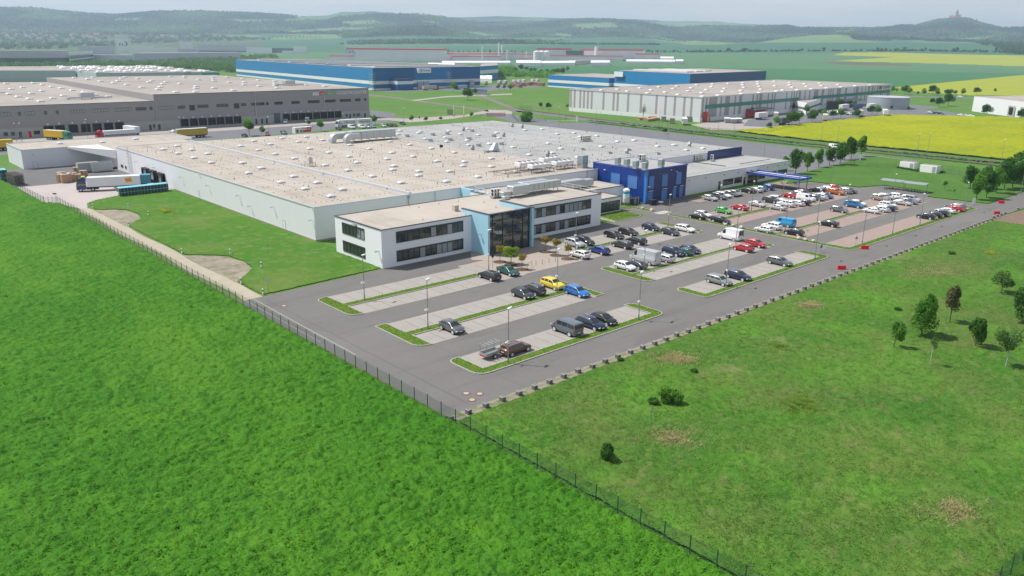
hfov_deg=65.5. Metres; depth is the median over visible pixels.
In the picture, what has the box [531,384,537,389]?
concrete block
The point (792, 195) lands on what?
sedan car
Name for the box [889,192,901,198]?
suv car
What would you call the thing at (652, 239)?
parking bays
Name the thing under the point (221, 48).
factory block
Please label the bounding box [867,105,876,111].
broad tree
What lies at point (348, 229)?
window
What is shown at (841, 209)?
hatch car
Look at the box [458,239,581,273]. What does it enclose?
plaza
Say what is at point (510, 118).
road
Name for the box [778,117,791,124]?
trailer
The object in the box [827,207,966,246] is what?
parking bays
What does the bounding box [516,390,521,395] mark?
concrete block
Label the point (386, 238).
office building
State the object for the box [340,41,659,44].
field hedge
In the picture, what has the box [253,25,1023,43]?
knoll forest
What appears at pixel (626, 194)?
gas tank
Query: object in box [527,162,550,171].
dry cooler
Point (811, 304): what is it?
dry grass
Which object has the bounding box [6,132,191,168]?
loading wing
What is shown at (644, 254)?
street lamp
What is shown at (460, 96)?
road
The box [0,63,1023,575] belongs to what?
meadow ground
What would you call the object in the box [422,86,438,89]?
lorry
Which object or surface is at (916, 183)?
bicycle shelter
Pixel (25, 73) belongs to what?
dome roof hall
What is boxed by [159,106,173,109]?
window
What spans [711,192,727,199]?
suv car
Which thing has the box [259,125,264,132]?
round tree
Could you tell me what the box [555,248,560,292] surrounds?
street lamp
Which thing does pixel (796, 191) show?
wagon car
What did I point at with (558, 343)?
kerb
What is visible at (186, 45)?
factory block
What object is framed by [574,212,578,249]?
street lamp
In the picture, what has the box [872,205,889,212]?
wagon car
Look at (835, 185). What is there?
hatch car
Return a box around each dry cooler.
[515,160,537,169]
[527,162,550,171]
[538,155,560,161]
[551,159,573,169]
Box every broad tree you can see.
[462,88,473,99]
[786,111,799,121]
[807,109,818,119]
[829,111,838,115]
[836,99,844,104]
[852,109,860,115]
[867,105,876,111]
[901,85,909,90]
[928,85,939,91]
[936,97,945,103]
[944,93,955,102]
[973,87,981,91]
[981,104,993,112]
[1017,109,1023,115]
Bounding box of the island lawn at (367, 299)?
[319,273,477,313]
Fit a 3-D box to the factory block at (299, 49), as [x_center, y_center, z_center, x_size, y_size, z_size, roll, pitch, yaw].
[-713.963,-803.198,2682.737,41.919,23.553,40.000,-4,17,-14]
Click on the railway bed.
(765, 138)
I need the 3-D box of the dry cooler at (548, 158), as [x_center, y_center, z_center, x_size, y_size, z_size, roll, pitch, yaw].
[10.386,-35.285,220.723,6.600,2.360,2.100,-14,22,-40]
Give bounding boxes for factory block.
[0,50,69,63]
[78,46,114,53]
[94,54,133,61]
[129,46,154,53]
[133,52,240,61]
[154,48,177,52]
[178,49,198,51]
[179,42,192,48]
[198,45,245,51]
[246,47,271,52]
[272,48,293,52]
[293,46,306,52]
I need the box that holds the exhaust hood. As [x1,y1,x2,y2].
[483,142,500,152]
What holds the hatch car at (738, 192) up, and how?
on the parking bays at (777, 184)
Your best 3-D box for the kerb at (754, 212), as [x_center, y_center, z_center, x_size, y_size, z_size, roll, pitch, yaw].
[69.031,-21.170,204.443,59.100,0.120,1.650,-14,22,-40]
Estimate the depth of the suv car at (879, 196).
212.11 m
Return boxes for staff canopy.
[746,170,811,189]
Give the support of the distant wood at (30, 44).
on the hills
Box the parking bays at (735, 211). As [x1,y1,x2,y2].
[706,191,827,219]
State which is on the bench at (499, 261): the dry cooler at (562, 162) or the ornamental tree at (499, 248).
the ornamental tree at (499, 248)
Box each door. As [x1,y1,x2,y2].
[33,161,38,167]
[274,113,280,122]
[417,82,422,88]
[423,81,429,85]
[469,80,473,86]
[647,192,652,203]
[661,189,666,200]
[672,188,675,198]
[679,187,682,197]
[702,112,707,121]
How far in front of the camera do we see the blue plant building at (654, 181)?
208.98 m
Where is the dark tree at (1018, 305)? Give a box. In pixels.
[1013,287,1023,322]
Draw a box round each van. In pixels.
[347,124,354,128]
[357,124,365,128]
[550,317,583,336]
[629,247,661,265]
[717,227,743,241]
[774,217,796,227]
[796,192,815,201]
[828,143,837,147]
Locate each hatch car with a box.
[438,318,465,334]
[510,286,535,299]
[569,249,590,259]
[589,311,617,326]
[613,260,636,271]
[641,222,660,231]
[660,227,679,235]
[679,244,701,252]
[679,247,694,256]
[694,210,712,216]
[702,194,717,201]
[714,206,732,214]
[731,189,743,195]
[732,243,754,252]
[745,238,766,247]
[754,225,774,232]
[756,185,766,190]
[783,228,804,235]
[793,200,804,206]
[812,194,824,200]
[819,192,833,198]
[825,184,839,187]
[829,205,848,212]
[861,207,880,213]
[916,212,936,219]
[929,211,942,218]
[948,205,964,211]
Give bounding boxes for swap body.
[125,173,150,183]
[292,126,311,133]
[357,118,371,124]
[682,117,687,123]
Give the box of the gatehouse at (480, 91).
[475,88,486,94]
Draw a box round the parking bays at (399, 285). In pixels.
[329,264,490,302]
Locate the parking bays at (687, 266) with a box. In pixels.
[640,246,768,279]
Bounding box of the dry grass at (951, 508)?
[905,489,992,528]
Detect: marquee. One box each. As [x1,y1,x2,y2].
[428,63,454,64]
[442,61,509,64]
[480,75,485,81]
[486,75,491,82]
[516,60,540,65]
[541,61,574,65]
[591,60,609,65]
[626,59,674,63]
[660,57,673,59]
[675,59,682,63]
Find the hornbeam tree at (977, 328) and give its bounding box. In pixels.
[969,317,986,345]
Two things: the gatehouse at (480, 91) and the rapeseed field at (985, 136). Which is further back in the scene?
the gatehouse at (480, 91)
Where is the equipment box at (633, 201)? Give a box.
[629,197,639,204]
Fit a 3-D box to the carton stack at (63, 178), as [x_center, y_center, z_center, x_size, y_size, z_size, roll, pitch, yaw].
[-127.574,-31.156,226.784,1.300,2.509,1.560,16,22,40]
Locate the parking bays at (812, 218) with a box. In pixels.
[753,199,894,232]
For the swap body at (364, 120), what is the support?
on the logistics yard at (210, 135)
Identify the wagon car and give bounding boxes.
[477,269,501,281]
[498,340,531,356]
[563,283,590,297]
[575,314,606,330]
[588,245,610,254]
[603,229,624,239]
[610,239,633,249]
[618,226,638,236]
[625,236,647,245]
[661,253,675,263]
[674,223,695,232]
[704,273,732,286]
[710,215,730,223]
[716,191,731,197]
[723,189,739,196]
[724,268,751,280]
[766,255,792,266]
[769,195,785,200]
[786,190,804,193]
[797,189,812,193]
[798,198,811,205]
[808,187,826,191]
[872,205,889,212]
[878,192,895,199]
[883,204,896,211]
[944,203,966,208]
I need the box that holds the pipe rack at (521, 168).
[488,164,579,177]
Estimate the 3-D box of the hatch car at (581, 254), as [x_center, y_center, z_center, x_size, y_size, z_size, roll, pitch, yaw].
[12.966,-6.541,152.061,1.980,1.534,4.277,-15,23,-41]
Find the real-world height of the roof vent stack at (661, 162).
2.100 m
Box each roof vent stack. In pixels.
[577,155,587,168]
[615,157,620,164]
[623,158,629,166]
[632,160,638,168]
[642,162,648,169]
[658,159,664,167]
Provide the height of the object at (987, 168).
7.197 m
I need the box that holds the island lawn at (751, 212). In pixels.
[725,193,832,218]
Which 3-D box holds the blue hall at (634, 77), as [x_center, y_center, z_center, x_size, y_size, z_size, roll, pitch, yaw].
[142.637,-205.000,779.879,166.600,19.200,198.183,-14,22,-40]
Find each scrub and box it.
[0,55,257,72]
[241,53,278,58]
[498,64,514,75]
[498,69,555,77]
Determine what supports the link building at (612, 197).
on the meadow ground at (532, 99)
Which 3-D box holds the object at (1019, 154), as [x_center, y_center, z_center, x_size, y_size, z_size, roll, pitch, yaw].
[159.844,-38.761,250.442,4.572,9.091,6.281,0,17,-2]
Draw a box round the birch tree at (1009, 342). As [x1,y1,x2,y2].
[994,326,1023,365]
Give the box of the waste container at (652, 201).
[649,199,656,204]
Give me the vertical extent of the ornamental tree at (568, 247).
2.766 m
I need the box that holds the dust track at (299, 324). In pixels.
[247,299,355,354]
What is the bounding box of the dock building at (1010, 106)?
[972,96,1023,117]
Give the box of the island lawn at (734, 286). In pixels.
[680,251,825,295]
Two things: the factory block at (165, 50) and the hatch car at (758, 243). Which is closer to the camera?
the hatch car at (758, 243)
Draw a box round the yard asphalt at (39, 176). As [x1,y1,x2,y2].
[6,165,129,187]
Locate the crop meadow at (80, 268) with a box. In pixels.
[0,180,730,575]
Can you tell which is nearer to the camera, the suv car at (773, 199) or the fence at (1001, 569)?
the fence at (1001, 569)
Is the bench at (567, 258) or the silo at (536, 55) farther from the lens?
the silo at (536, 55)
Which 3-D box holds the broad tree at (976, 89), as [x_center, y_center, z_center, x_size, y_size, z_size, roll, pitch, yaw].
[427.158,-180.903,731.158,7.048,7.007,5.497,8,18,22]
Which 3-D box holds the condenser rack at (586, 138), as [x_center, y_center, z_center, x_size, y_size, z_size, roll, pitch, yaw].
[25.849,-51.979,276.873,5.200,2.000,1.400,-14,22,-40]
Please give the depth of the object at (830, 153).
273.99 m
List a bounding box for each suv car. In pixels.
[521,282,546,296]
[540,275,564,290]
[564,236,585,248]
[575,234,594,245]
[661,244,684,256]
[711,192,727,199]
[761,221,782,230]
[762,183,774,190]
[762,195,780,203]
[776,199,795,207]
[815,192,827,198]
[827,187,844,195]
[839,187,852,193]
[871,193,889,200]
[878,200,897,207]
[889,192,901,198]
[928,209,949,216]
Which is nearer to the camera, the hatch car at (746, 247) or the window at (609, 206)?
the hatch car at (746, 247)
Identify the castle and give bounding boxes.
[949,10,960,17]
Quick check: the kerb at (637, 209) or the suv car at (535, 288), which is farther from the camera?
the kerb at (637, 209)
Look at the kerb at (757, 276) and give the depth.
139.34 m
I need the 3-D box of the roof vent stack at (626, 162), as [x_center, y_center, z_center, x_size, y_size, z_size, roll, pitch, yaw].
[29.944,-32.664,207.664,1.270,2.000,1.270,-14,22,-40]
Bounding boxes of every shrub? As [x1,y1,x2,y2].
[599,442,613,459]
[647,397,659,404]
[657,385,683,404]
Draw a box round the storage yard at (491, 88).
[376,82,547,91]
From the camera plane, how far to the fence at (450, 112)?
462.45 m
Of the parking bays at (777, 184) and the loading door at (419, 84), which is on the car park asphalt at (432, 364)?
the parking bays at (777, 184)
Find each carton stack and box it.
[56,173,60,182]
[60,174,67,183]
[67,173,71,182]
[82,170,87,176]
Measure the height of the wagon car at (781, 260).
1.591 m
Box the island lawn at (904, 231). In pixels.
[667,207,975,248]
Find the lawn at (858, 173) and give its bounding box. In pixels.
[786,156,1023,202]
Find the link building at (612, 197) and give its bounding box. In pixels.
[575,180,624,213]
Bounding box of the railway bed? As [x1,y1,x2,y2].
[517,108,998,164]
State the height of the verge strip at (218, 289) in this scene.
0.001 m
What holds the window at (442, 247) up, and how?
in the office building at (386, 238)
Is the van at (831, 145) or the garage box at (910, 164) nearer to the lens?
the garage box at (910, 164)
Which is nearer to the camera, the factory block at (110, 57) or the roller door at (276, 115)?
the roller door at (276, 115)
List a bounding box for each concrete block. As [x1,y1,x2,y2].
[465,408,471,414]
[483,402,488,408]
[499,395,505,401]
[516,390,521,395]
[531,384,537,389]
[546,378,552,384]
[561,373,566,378]
[575,368,580,373]
[602,358,607,363]
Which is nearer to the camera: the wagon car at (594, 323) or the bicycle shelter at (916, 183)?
the wagon car at (594, 323)
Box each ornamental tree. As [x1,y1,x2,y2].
[496,245,504,252]
[503,246,518,257]
[518,254,525,260]
[540,236,549,243]
[552,238,561,246]
[564,245,571,250]
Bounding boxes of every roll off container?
[75,161,96,171]
[89,161,112,171]
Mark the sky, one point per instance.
(802, 13)
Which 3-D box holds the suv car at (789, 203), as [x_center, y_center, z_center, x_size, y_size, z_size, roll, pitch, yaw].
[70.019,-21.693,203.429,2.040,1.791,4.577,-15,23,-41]
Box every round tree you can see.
[243,117,254,135]
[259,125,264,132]
[316,119,323,126]
[451,81,457,88]
[773,116,779,125]
[797,110,804,122]
[804,104,809,113]
[838,108,844,118]
[875,105,881,114]
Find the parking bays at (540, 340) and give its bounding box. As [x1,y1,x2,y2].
[461,306,647,366]
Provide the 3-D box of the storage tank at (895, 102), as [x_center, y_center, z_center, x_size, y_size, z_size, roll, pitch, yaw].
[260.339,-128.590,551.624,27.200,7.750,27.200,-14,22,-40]
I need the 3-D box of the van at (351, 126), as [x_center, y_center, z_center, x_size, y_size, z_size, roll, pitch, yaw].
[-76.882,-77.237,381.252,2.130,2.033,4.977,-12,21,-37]
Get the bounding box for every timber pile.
[514,84,522,87]
[636,116,645,119]
[642,118,655,121]
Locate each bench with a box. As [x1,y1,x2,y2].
[493,260,505,263]
[504,263,517,266]
[516,268,528,270]
[562,257,573,259]
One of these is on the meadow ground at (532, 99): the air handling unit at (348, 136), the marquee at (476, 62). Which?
the marquee at (476, 62)
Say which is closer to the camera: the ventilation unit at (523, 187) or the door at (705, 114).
the ventilation unit at (523, 187)
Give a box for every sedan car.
[496,265,519,276]
[730,204,749,210]
[752,187,763,192]
[767,204,786,210]
[780,192,795,198]
[900,198,918,204]
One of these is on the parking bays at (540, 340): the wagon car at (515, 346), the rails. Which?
the wagon car at (515, 346)
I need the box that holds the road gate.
[561,116,577,122]
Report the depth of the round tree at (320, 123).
366.73 m
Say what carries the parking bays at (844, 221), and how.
on the car park asphalt at (432, 364)
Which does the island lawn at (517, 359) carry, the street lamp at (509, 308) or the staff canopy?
the street lamp at (509, 308)
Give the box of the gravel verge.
[444,209,1022,420]
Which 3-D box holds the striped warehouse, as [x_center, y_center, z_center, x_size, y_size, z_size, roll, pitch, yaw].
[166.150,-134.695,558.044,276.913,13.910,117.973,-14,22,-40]
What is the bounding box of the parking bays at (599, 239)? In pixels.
[543,223,672,252]
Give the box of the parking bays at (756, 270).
[684,252,817,292]
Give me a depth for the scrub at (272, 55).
2048.36 m
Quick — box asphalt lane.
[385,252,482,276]
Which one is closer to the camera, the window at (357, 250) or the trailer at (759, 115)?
the window at (357, 250)
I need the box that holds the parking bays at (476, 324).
[415,293,595,343]
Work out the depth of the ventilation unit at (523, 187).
175.45 m
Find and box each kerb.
[318,273,477,314]
[375,282,603,345]
[450,303,662,373]
[576,222,701,250]
[601,211,640,220]
[601,240,773,281]
[621,206,657,211]
[663,207,976,249]
[677,250,827,296]
[711,194,834,221]
[777,210,862,233]
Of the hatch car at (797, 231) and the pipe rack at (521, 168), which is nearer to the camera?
the hatch car at (797, 231)
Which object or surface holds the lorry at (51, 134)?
on the logistics apron
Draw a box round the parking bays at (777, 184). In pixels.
[688,181,793,201]
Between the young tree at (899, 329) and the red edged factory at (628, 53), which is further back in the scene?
the red edged factory at (628, 53)
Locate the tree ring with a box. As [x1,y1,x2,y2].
[550,254,560,256]
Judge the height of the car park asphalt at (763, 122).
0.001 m
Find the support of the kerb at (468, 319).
on the parking bays at (476, 324)
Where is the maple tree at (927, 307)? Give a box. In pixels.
[911,293,939,334]
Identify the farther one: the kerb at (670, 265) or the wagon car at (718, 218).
the wagon car at (718, 218)
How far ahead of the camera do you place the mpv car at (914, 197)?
210.91 m
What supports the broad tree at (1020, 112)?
on the meadow ground at (532, 99)
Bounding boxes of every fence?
[0,177,43,201]
[57,197,759,575]
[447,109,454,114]
[486,112,505,116]
[587,119,989,164]
[672,124,1005,160]
[996,549,1023,575]
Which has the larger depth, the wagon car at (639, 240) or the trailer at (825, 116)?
the trailer at (825, 116)
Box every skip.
[724,117,730,122]
[730,118,736,122]
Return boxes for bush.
[161,209,171,212]
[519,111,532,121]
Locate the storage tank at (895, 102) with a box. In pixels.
[866,95,910,108]
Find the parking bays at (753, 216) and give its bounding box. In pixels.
[729,195,846,223]
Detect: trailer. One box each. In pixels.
[123,125,140,134]
[479,339,500,358]
[755,112,767,119]
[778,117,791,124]
[822,113,827,120]
[839,104,849,110]
[853,103,862,109]
[866,103,877,109]
[882,109,888,115]
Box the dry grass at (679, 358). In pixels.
[634,347,705,366]
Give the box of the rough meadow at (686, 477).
[459,221,1023,575]
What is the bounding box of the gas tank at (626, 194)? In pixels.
[623,187,629,204]
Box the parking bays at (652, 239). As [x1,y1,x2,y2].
[587,230,698,258]
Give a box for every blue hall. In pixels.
[235,59,479,90]
[480,63,497,79]
[548,68,765,88]
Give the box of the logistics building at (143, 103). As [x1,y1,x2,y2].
[0,75,369,138]
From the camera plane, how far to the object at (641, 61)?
1831.25 m
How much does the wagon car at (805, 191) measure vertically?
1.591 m
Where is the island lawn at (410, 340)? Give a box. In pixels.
[377,281,601,344]
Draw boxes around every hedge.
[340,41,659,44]
[590,120,1001,163]
[689,49,1007,52]
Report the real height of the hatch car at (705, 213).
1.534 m
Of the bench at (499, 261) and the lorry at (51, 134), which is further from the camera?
the lorry at (51, 134)
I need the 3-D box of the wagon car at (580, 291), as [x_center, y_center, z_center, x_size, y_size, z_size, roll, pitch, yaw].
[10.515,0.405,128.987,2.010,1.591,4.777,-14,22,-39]
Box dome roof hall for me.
[0,65,219,81]
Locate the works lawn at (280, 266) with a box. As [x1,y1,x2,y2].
[89,189,379,293]
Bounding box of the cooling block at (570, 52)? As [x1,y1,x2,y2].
[566,50,583,54]
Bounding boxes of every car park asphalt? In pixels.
[240,182,1023,414]
[744,106,902,126]
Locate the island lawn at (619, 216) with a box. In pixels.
[601,211,638,220]
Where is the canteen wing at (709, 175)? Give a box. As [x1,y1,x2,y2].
[685,155,788,195]
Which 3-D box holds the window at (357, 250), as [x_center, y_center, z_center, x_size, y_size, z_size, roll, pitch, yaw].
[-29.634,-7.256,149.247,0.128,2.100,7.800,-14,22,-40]
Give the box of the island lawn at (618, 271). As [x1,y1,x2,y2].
[602,239,772,280]
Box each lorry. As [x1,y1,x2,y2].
[0,139,12,150]
[43,129,72,139]
[76,174,140,191]
[95,129,135,137]
[170,127,207,137]
[335,119,356,127]
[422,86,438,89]
[455,85,468,89]
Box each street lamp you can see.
[361,254,365,299]
[424,278,430,328]
[487,229,491,269]
[505,306,512,362]
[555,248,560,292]
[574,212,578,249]
[638,271,643,319]
[643,229,647,269]
[725,243,731,285]
[814,221,820,258]
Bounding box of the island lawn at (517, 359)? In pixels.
[452,304,660,372]
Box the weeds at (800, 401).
[774,389,825,419]
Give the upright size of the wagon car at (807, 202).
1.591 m
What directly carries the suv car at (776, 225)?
on the parking bays at (812, 218)
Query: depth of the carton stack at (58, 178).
227.18 m
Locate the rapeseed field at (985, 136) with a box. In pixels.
[733,114,1023,158]
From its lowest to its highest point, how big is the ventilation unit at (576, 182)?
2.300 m
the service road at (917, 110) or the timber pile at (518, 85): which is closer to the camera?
the service road at (917, 110)
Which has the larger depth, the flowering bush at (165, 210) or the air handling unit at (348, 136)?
the air handling unit at (348, 136)
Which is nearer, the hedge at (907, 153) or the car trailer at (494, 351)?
the car trailer at (494, 351)
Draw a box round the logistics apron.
[10,117,370,142]
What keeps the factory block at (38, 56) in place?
on the meadow ground at (532, 99)
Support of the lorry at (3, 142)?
on the logistics yard at (210, 135)
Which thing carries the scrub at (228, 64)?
on the meadow ground at (532, 99)
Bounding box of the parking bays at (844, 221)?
[781,202,926,237]
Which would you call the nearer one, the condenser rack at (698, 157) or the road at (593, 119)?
the condenser rack at (698, 157)
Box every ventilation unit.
[499,179,560,199]
[561,178,593,187]
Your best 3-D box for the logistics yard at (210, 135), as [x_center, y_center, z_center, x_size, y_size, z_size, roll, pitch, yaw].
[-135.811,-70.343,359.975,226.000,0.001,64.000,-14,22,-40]
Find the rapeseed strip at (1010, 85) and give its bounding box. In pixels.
[895,75,1023,95]
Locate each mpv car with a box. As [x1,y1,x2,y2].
[843,200,864,208]
[901,194,921,201]
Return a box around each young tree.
[890,321,907,346]
[992,270,1015,292]
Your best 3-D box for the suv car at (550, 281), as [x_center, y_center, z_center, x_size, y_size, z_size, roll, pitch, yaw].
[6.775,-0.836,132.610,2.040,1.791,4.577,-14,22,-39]
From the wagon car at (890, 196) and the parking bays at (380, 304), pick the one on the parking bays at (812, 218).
the wagon car at (890, 196)
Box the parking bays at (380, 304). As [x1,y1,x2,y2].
[350,272,525,312]
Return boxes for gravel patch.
[95,210,140,226]
[183,255,251,282]
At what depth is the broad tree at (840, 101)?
535.16 m
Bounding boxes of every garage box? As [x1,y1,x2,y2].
[900,160,917,168]
[919,164,940,172]
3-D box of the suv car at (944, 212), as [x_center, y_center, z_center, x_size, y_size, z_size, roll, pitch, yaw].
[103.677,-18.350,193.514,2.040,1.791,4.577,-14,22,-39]
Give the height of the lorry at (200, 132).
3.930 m
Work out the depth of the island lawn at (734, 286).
137.91 m
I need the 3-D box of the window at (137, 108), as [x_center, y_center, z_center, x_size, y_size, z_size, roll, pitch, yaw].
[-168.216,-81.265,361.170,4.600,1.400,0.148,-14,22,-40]
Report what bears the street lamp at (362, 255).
on the island lawn at (367, 299)
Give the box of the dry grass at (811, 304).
[791,299,824,310]
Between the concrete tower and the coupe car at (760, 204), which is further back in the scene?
the concrete tower
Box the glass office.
[69,51,93,64]
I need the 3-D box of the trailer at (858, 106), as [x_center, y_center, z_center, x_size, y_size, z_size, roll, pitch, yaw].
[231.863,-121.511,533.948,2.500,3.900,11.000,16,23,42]
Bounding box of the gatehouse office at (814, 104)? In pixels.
[794,98,820,114]
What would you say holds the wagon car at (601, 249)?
on the parking bays at (652, 239)
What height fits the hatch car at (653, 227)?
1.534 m
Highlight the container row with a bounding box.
[569,59,610,64]
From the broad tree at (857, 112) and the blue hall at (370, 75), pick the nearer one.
the broad tree at (857, 112)
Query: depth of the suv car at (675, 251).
153.72 m
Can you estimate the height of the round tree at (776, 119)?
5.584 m
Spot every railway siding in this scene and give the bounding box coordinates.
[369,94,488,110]
[481,96,522,111]
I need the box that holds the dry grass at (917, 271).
[897,263,964,280]
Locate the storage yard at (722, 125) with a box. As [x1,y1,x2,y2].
[691,119,763,129]
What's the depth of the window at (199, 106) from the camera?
379.34 m
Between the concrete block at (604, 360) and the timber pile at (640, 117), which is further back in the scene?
the timber pile at (640, 117)
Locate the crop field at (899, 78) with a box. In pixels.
[516,66,1023,86]
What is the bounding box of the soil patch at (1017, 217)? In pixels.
[993,210,1023,223]
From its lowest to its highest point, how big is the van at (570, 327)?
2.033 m
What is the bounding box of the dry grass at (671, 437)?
[623,422,725,449]
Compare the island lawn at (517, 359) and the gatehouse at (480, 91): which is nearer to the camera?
the island lawn at (517, 359)
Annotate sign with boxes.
[491,251,493,268]
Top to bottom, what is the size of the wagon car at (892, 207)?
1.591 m
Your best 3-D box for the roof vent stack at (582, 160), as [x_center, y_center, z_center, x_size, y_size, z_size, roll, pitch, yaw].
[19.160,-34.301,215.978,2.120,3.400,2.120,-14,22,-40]
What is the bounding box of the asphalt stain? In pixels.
[261,225,860,367]
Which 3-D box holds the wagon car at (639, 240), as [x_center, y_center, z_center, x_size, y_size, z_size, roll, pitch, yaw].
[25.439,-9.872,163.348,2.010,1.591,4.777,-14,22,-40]
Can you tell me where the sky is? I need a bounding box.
[0,0,1023,27]
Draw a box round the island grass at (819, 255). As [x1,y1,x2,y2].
[319,206,972,371]
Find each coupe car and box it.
[628,260,648,269]
[688,213,707,219]
[738,187,754,193]
[748,200,766,207]
[817,220,839,227]
[892,199,911,205]
[935,207,956,213]
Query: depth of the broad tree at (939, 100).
564.35 m
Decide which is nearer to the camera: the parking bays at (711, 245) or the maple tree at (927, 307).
the maple tree at (927, 307)
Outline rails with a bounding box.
[509,107,999,163]
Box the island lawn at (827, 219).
[778,210,860,232]
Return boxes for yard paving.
[17,181,169,208]
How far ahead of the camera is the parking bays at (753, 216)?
195.76 m
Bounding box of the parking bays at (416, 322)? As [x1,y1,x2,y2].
[389,286,558,331]
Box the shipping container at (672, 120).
[670,118,674,123]
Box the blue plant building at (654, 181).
[593,157,687,203]
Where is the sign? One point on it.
(492, 254)
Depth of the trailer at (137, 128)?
343.08 m
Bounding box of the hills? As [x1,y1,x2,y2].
[0,9,1023,73]
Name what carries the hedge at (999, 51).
on the hills
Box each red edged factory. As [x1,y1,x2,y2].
[329,55,353,59]
[346,47,446,61]
[447,53,532,60]
[452,56,500,60]
[517,58,532,59]
[536,48,571,54]
[550,55,622,60]
[580,49,643,58]
[635,53,659,59]
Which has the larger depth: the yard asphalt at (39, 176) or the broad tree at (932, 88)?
the broad tree at (932, 88)
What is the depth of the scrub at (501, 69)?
1192.91 m
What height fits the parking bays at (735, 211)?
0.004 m
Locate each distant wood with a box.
[0,29,114,48]
[127,32,270,42]
[975,40,1023,53]
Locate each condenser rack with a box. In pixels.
[489,188,500,198]
[580,135,590,141]
[638,154,647,161]
[693,154,704,161]
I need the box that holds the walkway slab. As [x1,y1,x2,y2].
[654,210,669,213]
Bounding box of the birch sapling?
[930,336,939,362]
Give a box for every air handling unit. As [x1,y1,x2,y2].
[65,92,111,98]
[274,80,303,85]
[328,128,396,143]
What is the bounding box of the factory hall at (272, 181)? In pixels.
[116,121,741,241]
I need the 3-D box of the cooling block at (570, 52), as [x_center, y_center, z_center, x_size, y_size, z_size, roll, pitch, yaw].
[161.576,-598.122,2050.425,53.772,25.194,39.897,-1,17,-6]
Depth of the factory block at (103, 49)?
2249.42 m
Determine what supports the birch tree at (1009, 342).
on the meadow ground at (532, 99)
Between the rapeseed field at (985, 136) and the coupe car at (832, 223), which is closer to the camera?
the coupe car at (832, 223)
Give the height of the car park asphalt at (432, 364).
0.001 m
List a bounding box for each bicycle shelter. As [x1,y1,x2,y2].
[879,178,905,190]
[902,180,928,192]
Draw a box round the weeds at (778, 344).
[765,339,793,353]
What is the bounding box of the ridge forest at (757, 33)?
[0,6,1023,42]
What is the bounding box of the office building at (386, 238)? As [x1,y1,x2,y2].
[334,178,601,268]
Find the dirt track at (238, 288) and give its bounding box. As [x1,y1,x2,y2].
[79,208,261,300]
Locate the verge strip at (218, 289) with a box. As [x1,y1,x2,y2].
[66,206,446,417]
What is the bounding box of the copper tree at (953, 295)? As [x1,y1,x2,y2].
[944,284,961,322]
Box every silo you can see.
[533,51,539,59]
[540,51,543,60]
[544,51,549,60]
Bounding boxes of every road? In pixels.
[370,110,395,117]
[377,110,511,121]
[413,93,511,100]
[484,113,567,125]
[509,110,698,131]
[544,122,918,174]
[766,144,868,158]
[890,95,972,97]
[893,104,957,115]
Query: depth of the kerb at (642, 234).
171.07 m
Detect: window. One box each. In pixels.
[0,112,10,115]
[71,109,85,112]
[92,108,108,111]
[114,108,130,110]
[135,107,145,110]
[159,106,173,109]
[197,105,208,107]
[216,104,227,106]
[251,102,263,105]
[308,100,319,102]
[340,99,350,101]
[342,222,364,239]
[343,240,365,258]
[396,221,462,242]
[396,238,463,261]
[534,199,590,217]
[534,214,590,234]
[601,200,619,212]
[723,178,733,185]
[734,177,741,183]
[778,169,786,172]
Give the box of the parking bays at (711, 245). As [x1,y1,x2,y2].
[608,238,744,272]
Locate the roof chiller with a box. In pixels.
[304,156,315,166]
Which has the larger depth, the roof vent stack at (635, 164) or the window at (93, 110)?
the window at (93, 110)
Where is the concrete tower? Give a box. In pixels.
[114,35,129,52]
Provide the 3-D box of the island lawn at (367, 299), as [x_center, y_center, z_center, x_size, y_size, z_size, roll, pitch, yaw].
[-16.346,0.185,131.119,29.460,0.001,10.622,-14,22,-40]
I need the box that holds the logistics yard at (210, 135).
[0,117,405,154]
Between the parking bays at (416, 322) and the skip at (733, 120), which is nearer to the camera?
the parking bays at (416, 322)
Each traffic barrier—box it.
[837,265,845,269]
[861,245,868,248]
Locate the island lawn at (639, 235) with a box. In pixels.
[578,222,701,249]
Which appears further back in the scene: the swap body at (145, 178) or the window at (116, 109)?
the window at (116, 109)
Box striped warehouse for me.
[569,80,891,121]

